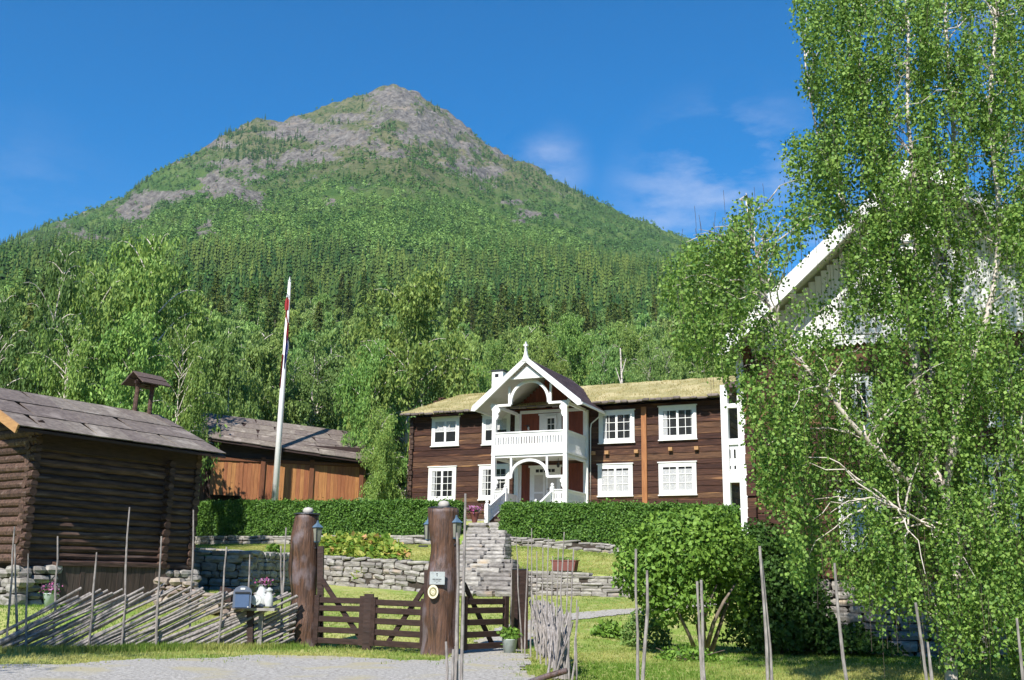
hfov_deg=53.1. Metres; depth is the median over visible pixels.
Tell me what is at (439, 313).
spruce tree
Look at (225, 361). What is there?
birch tree
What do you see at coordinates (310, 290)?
spruce tree
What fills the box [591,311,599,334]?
spruce tree
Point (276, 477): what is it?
flagpole
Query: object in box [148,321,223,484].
birch tree
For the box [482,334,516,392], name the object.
birch tree
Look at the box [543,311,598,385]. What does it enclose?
birch tree
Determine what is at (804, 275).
gabled house
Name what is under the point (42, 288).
spruce tree
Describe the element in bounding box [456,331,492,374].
birch tree
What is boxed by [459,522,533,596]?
stone steps
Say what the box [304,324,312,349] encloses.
spruce tree
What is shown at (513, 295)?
spruce tree
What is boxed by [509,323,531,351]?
birch tree
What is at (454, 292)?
spruce tree
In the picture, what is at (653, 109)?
sky
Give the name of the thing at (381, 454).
birch tree
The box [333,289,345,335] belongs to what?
spruce tree
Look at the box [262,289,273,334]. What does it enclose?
spruce tree
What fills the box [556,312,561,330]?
spruce tree
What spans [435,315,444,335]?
birch tree
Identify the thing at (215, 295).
spruce tree
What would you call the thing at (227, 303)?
birch tree
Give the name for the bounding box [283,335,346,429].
birch tree
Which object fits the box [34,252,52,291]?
spruce tree
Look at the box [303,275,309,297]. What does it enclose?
spruce tree
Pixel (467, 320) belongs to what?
spruce tree
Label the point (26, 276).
spruce tree
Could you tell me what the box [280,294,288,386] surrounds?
flag
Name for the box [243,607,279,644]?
stand
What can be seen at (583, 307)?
spruce tree
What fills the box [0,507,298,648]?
pole fence
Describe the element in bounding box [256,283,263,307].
spruce tree
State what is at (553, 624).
pole fence
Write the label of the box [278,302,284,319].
birch tree
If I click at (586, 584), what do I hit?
stone wall
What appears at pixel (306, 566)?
gate post
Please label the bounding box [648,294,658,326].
spruce tree
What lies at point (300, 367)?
birch tree
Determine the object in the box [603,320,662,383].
birch tree
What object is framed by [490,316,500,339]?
spruce tree
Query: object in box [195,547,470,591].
stone wall
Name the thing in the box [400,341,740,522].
timber cottage
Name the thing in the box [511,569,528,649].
square gate post
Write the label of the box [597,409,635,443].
window
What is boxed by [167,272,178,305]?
spruce tree
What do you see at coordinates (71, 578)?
plank door
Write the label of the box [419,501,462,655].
gate post
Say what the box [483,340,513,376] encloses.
birch tree
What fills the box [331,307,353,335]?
birch tree
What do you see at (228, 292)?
spruce tree
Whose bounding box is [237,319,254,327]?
birch tree
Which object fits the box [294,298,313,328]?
birch tree
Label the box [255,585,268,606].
milk can
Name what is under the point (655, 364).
birch tree
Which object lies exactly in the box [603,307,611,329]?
spruce tree
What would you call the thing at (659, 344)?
birch tree
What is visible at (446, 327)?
birch tree
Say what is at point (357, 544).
flower bed
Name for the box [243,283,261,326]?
spruce tree
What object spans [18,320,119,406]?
birch tree
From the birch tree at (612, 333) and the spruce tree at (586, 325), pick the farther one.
the spruce tree at (586, 325)
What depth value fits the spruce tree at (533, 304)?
332.14 m
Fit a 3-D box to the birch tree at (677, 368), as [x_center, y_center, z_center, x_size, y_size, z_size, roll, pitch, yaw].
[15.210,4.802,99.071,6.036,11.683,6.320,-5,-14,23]
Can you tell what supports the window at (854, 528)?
in the gabled house
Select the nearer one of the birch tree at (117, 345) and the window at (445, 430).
the birch tree at (117, 345)
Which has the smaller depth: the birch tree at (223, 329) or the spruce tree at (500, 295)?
the birch tree at (223, 329)
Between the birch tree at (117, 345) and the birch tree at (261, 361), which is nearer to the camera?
the birch tree at (117, 345)
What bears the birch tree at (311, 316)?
on the mountain
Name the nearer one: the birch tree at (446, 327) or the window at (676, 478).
the window at (676, 478)
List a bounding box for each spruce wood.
[0,95,777,279]
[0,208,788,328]
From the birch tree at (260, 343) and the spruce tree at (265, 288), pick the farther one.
the spruce tree at (265, 288)
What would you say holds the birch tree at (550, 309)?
on the mountain
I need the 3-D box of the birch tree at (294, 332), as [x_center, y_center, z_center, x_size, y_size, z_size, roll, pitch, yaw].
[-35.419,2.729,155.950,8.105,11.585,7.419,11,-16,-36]
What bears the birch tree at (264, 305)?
on the mountain
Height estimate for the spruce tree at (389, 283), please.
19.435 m
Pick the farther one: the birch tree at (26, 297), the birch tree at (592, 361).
the birch tree at (26, 297)
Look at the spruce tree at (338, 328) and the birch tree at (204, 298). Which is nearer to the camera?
the spruce tree at (338, 328)
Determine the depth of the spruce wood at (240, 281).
505.80 m
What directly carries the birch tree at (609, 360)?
on the mountain
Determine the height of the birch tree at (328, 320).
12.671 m
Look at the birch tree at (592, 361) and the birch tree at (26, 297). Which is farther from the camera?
the birch tree at (26, 297)
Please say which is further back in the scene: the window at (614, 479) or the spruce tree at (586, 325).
the spruce tree at (586, 325)
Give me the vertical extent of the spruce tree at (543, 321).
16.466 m
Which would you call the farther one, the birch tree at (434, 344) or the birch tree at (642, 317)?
the birch tree at (642, 317)
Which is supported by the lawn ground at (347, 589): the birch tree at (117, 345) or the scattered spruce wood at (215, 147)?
the birch tree at (117, 345)
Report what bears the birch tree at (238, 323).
on the mountain
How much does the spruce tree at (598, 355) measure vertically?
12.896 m
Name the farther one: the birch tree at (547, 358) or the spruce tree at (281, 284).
the spruce tree at (281, 284)
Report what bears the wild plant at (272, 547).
on the lawn ground at (347, 589)
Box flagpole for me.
[271,277,290,500]
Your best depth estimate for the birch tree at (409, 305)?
62.36 m
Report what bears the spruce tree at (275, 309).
on the mountain
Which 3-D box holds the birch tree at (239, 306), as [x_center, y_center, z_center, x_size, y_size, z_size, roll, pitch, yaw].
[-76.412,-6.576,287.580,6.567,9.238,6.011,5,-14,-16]
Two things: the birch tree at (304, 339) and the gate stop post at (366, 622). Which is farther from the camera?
the birch tree at (304, 339)
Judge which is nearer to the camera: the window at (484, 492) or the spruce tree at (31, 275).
the window at (484, 492)
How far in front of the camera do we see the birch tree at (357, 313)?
248.92 m
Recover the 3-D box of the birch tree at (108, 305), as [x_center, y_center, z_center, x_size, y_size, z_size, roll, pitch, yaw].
[-21.325,2.972,50.510,7.336,15.847,6.844,-7,-15,30]
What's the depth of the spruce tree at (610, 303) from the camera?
311.64 m
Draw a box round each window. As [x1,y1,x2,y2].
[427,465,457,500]
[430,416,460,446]
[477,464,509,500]
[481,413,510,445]
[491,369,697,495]
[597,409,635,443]
[597,463,633,496]
[657,404,697,440]
[833,373,873,431]
[837,489,880,551]
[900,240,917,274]
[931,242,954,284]
[968,454,1019,532]
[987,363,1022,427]
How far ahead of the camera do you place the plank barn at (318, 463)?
57.61 m
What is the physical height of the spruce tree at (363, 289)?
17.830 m
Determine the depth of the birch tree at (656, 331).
189.85 m
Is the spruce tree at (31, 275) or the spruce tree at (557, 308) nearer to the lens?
the spruce tree at (557, 308)
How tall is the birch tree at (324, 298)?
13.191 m
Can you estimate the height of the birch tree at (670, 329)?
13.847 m
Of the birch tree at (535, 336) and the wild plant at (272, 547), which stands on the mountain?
the birch tree at (535, 336)
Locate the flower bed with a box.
[319,530,412,582]
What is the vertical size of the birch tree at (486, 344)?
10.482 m
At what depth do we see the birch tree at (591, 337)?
222.61 m
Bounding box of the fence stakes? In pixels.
[445,494,466,679]
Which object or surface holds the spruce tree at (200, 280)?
on the mountain
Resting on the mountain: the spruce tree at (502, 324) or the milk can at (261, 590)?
the spruce tree at (502, 324)
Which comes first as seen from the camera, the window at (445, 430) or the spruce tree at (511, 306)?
the window at (445, 430)
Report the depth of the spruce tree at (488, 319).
277.22 m
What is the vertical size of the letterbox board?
1.356 m
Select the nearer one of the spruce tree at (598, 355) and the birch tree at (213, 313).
the spruce tree at (598, 355)
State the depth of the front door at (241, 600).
22.93 m
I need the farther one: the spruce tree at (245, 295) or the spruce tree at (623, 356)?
the spruce tree at (245, 295)
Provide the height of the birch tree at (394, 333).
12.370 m
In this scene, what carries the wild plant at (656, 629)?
on the lawn ground at (347, 589)
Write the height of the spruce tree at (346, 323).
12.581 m
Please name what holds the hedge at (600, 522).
on the lawn ground at (347, 589)
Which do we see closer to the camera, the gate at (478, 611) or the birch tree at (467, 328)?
the gate at (478, 611)
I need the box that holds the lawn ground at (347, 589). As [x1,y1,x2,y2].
[0,521,1020,679]
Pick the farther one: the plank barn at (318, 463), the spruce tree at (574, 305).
the spruce tree at (574, 305)
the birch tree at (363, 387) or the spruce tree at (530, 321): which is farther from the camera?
the spruce tree at (530, 321)
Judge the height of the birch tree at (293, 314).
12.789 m
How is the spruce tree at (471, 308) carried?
on the mountain
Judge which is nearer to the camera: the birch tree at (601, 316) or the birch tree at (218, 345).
the birch tree at (218, 345)
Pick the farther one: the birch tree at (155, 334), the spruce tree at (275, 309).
the spruce tree at (275, 309)
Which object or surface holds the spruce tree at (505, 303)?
on the mountain
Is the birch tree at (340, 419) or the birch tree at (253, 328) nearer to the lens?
the birch tree at (340, 419)
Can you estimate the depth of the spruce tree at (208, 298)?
329.73 m
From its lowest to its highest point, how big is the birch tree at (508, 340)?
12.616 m
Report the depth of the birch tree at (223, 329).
112.18 m
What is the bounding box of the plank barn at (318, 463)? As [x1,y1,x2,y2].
[198,413,370,500]
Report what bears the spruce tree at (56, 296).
on the mountain
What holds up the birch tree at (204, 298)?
on the mountain
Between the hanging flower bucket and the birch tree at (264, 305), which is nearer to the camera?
the hanging flower bucket
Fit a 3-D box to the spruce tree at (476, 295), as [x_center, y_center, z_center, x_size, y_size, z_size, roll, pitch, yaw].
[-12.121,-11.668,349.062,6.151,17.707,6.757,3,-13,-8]
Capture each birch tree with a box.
[0,232,97,396]
[0,286,37,393]
[0,300,17,359]
[0,301,37,362]
[2,283,37,342]
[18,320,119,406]
[32,248,141,400]
[74,226,226,461]
[76,301,180,422]
[148,317,178,345]
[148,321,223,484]
[164,321,260,419]
[189,294,207,314]
[190,310,211,343]
[199,308,222,322]
[202,312,253,397]
[206,328,304,424]
[208,321,234,373]
[223,300,235,312]
[223,304,231,318]
[224,376,258,411]
[227,304,245,320]
[229,319,250,338]
[234,300,246,313]
[235,325,256,348]
[237,314,261,331]
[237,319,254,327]
[244,323,260,334]
[244,332,265,396]
[244,339,277,399]
[247,298,265,311]
[256,311,273,333]
[259,297,272,312]
[268,321,304,366]
[270,308,303,352]
[274,357,318,420]
[277,328,321,386]
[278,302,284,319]
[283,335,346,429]
[294,296,322,322]
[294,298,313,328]
[300,302,324,326]
[302,319,315,329]
[305,327,354,403]
[306,313,324,328]
[311,292,330,328]
[321,310,342,341]
[324,319,372,378]
[326,354,360,430]
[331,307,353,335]
[332,336,417,498]
[337,262,485,499]
[347,316,358,323]
[352,307,363,323]
[353,401,405,500]
[368,306,393,328]
[374,322,404,343]
[386,315,397,327]
[398,322,443,426]
[422,335,447,388]
[432,330,482,397]
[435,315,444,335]
[442,320,459,340]
[445,321,473,341]
[454,358,490,413]
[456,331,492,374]
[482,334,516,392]
[482,337,495,350]
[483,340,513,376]
[484,327,524,386]
[502,323,544,366]
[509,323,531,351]
[527,336,571,377]
[531,319,572,363]
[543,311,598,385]
[547,303,554,320]
[571,350,603,383]
[578,316,599,341]
[582,330,639,385]
[584,330,597,346]
[594,324,622,347]
[596,307,606,329]
[601,322,614,332]
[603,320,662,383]
[611,321,643,362]
[623,342,676,382]
[624,335,671,368]
[630,314,639,331]
[633,312,654,340]
[640,325,669,348]
[641,326,652,342]
[643,332,704,380]
[650,313,667,326]
[657,304,668,318]
[658,317,680,339]
[675,324,735,377]
[702,322,735,375]
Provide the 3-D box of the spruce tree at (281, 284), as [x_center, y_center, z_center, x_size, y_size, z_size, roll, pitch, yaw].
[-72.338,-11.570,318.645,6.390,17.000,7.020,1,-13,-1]
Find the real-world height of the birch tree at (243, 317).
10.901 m
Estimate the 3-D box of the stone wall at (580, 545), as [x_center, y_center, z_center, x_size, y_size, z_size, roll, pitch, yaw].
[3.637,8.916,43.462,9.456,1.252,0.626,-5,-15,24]
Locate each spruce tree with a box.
[6,300,36,384]
[13,286,53,391]
[20,268,32,290]
[29,269,32,292]
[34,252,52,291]
[51,257,64,304]
[102,255,109,283]
[167,262,189,318]
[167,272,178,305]
[197,275,203,292]
[204,288,210,307]
[206,270,221,312]
[216,295,225,316]
[225,284,231,310]
[242,287,247,302]
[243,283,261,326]
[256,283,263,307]
[261,307,273,347]
[262,276,268,299]
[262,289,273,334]
[271,293,281,331]
[273,277,285,306]
[287,317,302,371]
[290,281,296,309]
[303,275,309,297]
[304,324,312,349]
[305,279,315,306]
[311,301,325,336]
[312,285,317,299]
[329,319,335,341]
[332,272,345,316]
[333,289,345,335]
[336,327,340,342]
[342,279,353,326]
[342,321,350,351]
[356,270,369,305]
[357,283,369,311]
[361,306,371,333]
[367,276,376,311]
[369,288,377,310]
[382,277,394,319]
[428,303,438,331]
[434,277,443,325]
[442,301,447,320]
[444,310,453,338]
[451,286,456,310]
[454,289,463,324]
[461,295,472,331]
[464,311,470,330]
[468,297,476,331]
[472,281,479,323]
[474,285,491,344]
[476,344,483,364]
[478,314,488,343]
[485,295,493,336]
[485,311,491,339]
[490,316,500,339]
[495,284,502,323]
[497,283,511,334]
[498,309,507,335]
[508,296,515,320]
[508,315,516,333]
[509,294,517,324]
[514,295,526,328]
[524,287,535,328]
[525,293,535,324]
[527,315,534,329]
[532,296,540,322]
[536,303,549,354]
[551,300,561,325]
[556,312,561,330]
[561,298,567,315]
[569,297,582,333]
[579,293,586,318]
[582,308,594,341]
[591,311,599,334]
[594,329,609,384]
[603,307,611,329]
[607,294,613,321]
[611,302,619,323]
[617,344,624,371]
[618,304,622,327]
[622,298,633,326]
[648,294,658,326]
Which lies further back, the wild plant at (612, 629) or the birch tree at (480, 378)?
the birch tree at (480, 378)
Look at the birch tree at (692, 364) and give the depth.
106.25 m
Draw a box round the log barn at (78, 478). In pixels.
[0,371,225,605]
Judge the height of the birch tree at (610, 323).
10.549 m
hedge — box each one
[195,495,466,535]
[497,497,740,547]
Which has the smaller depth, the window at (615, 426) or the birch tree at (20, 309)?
the window at (615, 426)
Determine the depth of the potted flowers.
23.58 m
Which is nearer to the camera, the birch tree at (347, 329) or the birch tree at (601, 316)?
the birch tree at (347, 329)
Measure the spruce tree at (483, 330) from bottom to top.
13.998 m
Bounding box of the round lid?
[251,594,260,604]
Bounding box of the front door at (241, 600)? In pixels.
[235,594,248,606]
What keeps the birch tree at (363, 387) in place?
on the lawn ground at (347, 589)
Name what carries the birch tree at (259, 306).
on the mountain
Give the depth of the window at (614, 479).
51.14 m
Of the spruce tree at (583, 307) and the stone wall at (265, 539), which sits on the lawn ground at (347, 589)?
the stone wall at (265, 539)
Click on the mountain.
(396, 104)
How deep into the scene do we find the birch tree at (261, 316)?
220.50 m
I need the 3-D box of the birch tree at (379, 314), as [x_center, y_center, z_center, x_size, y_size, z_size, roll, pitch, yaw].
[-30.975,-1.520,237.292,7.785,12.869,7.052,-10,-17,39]
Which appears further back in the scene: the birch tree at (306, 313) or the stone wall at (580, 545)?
the birch tree at (306, 313)
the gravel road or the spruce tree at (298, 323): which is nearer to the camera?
the gravel road
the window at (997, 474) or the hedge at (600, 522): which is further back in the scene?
the hedge at (600, 522)
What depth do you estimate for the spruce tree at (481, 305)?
234.36 m
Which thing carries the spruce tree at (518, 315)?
on the mountain
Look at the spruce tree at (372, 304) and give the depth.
276.48 m
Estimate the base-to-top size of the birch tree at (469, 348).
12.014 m
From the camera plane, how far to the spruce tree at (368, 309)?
189.65 m
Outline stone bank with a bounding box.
[153,577,288,633]
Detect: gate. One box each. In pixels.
[312,577,363,644]
[369,584,423,648]
[460,582,508,650]
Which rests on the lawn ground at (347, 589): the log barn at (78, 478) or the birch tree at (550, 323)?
the log barn at (78, 478)
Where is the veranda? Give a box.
[720,381,740,509]
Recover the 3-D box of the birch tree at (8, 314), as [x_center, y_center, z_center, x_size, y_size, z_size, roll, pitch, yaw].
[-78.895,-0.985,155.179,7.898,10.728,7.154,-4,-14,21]
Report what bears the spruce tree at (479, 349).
on the mountain
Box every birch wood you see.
[0,179,751,327]
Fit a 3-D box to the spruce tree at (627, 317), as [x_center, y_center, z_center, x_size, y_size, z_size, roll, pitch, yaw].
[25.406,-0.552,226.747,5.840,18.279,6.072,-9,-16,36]
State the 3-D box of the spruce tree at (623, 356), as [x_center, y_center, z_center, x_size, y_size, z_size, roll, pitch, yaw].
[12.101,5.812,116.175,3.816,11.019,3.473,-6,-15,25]
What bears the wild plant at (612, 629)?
on the lawn ground at (347, 589)
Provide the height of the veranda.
6.824 m
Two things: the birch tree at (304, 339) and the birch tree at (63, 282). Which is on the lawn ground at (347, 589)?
the birch tree at (63, 282)
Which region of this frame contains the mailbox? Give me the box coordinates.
[232,586,251,608]
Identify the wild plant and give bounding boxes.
[263,543,282,552]
[589,619,623,638]
[619,608,672,648]
[653,643,724,661]
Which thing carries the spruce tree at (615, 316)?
on the mountain
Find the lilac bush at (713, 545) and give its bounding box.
[610,501,761,652]
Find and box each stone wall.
[178,549,262,592]
[195,535,430,544]
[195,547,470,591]
[238,551,290,592]
[510,537,676,553]
[528,571,674,596]
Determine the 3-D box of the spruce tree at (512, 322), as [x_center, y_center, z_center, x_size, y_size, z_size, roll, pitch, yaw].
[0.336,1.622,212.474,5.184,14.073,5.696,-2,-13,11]
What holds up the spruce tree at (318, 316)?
on the mountain
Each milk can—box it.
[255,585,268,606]
[264,588,273,606]
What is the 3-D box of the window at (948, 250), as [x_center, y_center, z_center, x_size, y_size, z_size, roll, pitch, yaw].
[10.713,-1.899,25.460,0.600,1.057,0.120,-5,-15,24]
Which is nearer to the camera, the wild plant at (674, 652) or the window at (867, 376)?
the wild plant at (674, 652)
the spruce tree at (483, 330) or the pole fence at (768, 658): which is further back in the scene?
the spruce tree at (483, 330)
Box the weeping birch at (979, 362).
[641,0,1023,679]
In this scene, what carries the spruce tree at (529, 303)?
on the mountain
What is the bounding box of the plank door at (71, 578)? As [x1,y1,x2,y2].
[56,566,168,603]
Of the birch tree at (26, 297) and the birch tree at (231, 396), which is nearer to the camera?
the birch tree at (231, 396)
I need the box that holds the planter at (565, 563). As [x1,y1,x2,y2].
[549,556,588,570]
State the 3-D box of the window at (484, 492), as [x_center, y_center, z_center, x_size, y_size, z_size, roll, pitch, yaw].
[-0.953,7.483,53.912,1.880,1.887,0.120,-5,-15,24]
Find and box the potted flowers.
[254,577,273,587]
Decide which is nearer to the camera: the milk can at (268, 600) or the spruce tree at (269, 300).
the milk can at (268, 600)
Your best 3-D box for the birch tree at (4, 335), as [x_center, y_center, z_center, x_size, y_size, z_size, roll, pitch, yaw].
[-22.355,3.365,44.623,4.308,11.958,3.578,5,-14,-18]
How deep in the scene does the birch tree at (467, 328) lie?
216.84 m
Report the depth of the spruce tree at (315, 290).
328.09 m
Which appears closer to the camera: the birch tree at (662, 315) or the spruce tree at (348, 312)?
the birch tree at (662, 315)
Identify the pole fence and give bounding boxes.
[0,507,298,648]
[510,528,578,679]
[635,546,1023,679]
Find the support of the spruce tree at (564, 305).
on the mountain
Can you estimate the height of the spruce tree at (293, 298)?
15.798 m
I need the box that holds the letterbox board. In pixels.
[218,586,254,644]
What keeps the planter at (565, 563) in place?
on the lawn ground at (347, 589)
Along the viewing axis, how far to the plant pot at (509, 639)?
22.86 m
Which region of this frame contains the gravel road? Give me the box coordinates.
[0,603,716,679]
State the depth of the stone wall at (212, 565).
34.59 m
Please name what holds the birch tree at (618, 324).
on the mountain
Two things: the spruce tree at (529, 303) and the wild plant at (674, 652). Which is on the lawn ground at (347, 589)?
the wild plant at (674, 652)
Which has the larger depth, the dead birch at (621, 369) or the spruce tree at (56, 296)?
the spruce tree at (56, 296)
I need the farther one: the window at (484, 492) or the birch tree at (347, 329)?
the birch tree at (347, 329)
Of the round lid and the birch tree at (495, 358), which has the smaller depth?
the round lid
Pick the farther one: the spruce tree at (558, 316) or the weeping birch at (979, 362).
the spruce tree at (558, 316)
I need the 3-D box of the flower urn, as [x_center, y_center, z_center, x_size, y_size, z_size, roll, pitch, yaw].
[-1.772,8.205,47.946,0.965,1.030,1.028,1,-13,0]
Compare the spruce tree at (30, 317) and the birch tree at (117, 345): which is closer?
the birch tree at (117, 345)
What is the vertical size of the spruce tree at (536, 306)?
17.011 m
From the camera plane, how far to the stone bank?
28.31 m
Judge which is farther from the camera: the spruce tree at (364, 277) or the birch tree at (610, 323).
the spruce tree at (364, 277)
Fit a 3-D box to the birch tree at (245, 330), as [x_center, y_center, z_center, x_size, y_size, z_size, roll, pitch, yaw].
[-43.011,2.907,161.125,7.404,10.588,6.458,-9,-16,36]
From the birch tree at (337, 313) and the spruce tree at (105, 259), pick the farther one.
the spruce tree at (105, 259)
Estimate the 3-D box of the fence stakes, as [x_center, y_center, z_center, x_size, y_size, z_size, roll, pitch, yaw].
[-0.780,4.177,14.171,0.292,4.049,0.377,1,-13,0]
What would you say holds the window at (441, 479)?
in the timber cottage
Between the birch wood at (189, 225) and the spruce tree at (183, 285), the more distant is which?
the birch wood at (189, 225)
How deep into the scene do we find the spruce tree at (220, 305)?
220.55 m
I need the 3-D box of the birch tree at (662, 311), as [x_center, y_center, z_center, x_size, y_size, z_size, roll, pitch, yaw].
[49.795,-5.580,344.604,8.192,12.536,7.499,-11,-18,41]
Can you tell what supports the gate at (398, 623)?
attached to the gate post at (442, 524)
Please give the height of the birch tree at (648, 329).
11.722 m
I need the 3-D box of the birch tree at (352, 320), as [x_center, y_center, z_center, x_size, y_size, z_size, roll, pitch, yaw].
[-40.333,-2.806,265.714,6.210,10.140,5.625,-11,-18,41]
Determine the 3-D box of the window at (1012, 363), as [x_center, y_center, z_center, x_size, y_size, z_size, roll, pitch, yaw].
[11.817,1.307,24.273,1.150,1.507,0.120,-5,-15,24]
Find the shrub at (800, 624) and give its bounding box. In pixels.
[718,517,909,656]
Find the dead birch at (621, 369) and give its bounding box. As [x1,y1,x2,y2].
[615,348,625,382]
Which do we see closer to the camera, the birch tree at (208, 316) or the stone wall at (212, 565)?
the stone wall at (212, 565)
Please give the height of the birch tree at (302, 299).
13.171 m
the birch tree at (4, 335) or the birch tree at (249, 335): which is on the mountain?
the birch tree at (249, 335)
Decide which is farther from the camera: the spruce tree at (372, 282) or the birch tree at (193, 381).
the spruce tree at (372, 282)
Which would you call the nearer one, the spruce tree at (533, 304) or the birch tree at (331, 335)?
the birch tree at (331, 335)
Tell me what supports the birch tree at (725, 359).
on the mountain
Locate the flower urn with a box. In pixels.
[466,505,483,522]
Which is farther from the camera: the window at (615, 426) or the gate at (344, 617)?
the window at (615, 426)
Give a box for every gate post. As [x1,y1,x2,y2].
[288,507,323,646]
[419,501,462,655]
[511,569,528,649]
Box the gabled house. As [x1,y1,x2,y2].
[718,161,1023,659]
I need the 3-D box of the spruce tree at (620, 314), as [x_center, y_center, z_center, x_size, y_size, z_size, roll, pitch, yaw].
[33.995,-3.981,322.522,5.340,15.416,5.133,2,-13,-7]
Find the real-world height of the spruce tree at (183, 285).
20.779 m
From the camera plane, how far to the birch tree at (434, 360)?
114.66 m
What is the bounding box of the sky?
[0,0,1023,279]
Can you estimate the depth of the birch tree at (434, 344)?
171.93 m
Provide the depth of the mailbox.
22.95 m
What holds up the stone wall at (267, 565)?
on the lawn ground at (347, 589)
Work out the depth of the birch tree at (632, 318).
288.01 m
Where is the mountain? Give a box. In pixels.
[0,84,744,495]
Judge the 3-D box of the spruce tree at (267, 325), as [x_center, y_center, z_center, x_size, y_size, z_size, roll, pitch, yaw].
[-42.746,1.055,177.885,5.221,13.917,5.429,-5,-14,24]
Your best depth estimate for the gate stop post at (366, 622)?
23.39 m
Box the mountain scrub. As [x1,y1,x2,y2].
[6,90,774,278]
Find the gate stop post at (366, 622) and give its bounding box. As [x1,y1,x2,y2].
[362,594,373,649]
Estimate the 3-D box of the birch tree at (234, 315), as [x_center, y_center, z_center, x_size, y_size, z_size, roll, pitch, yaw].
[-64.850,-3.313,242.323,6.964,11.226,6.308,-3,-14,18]
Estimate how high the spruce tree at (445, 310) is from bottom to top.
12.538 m
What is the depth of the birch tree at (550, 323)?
162.98 m
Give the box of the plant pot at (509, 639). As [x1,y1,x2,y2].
[496,625,522,652]
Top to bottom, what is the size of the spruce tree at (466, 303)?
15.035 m
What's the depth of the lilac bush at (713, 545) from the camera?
23.01 m
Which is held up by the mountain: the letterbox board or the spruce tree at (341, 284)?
the spruce tree at (341, 284)
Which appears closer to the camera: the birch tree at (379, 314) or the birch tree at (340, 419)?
the birch tree at (340, 419)
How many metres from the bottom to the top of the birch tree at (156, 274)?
17.941 m
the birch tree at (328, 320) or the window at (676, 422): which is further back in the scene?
the birch tree at (328, 320)
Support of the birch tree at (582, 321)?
on the mountain
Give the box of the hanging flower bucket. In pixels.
[37,568,62,606]
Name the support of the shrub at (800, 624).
on the lawn ground at (347, 589)
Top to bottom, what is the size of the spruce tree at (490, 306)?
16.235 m
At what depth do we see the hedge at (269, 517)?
49.95 m
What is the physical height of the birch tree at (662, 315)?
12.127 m
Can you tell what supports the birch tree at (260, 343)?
on the mountain
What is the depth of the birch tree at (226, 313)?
251.51 m
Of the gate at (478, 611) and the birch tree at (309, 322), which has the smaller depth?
the gate at (478, 611)

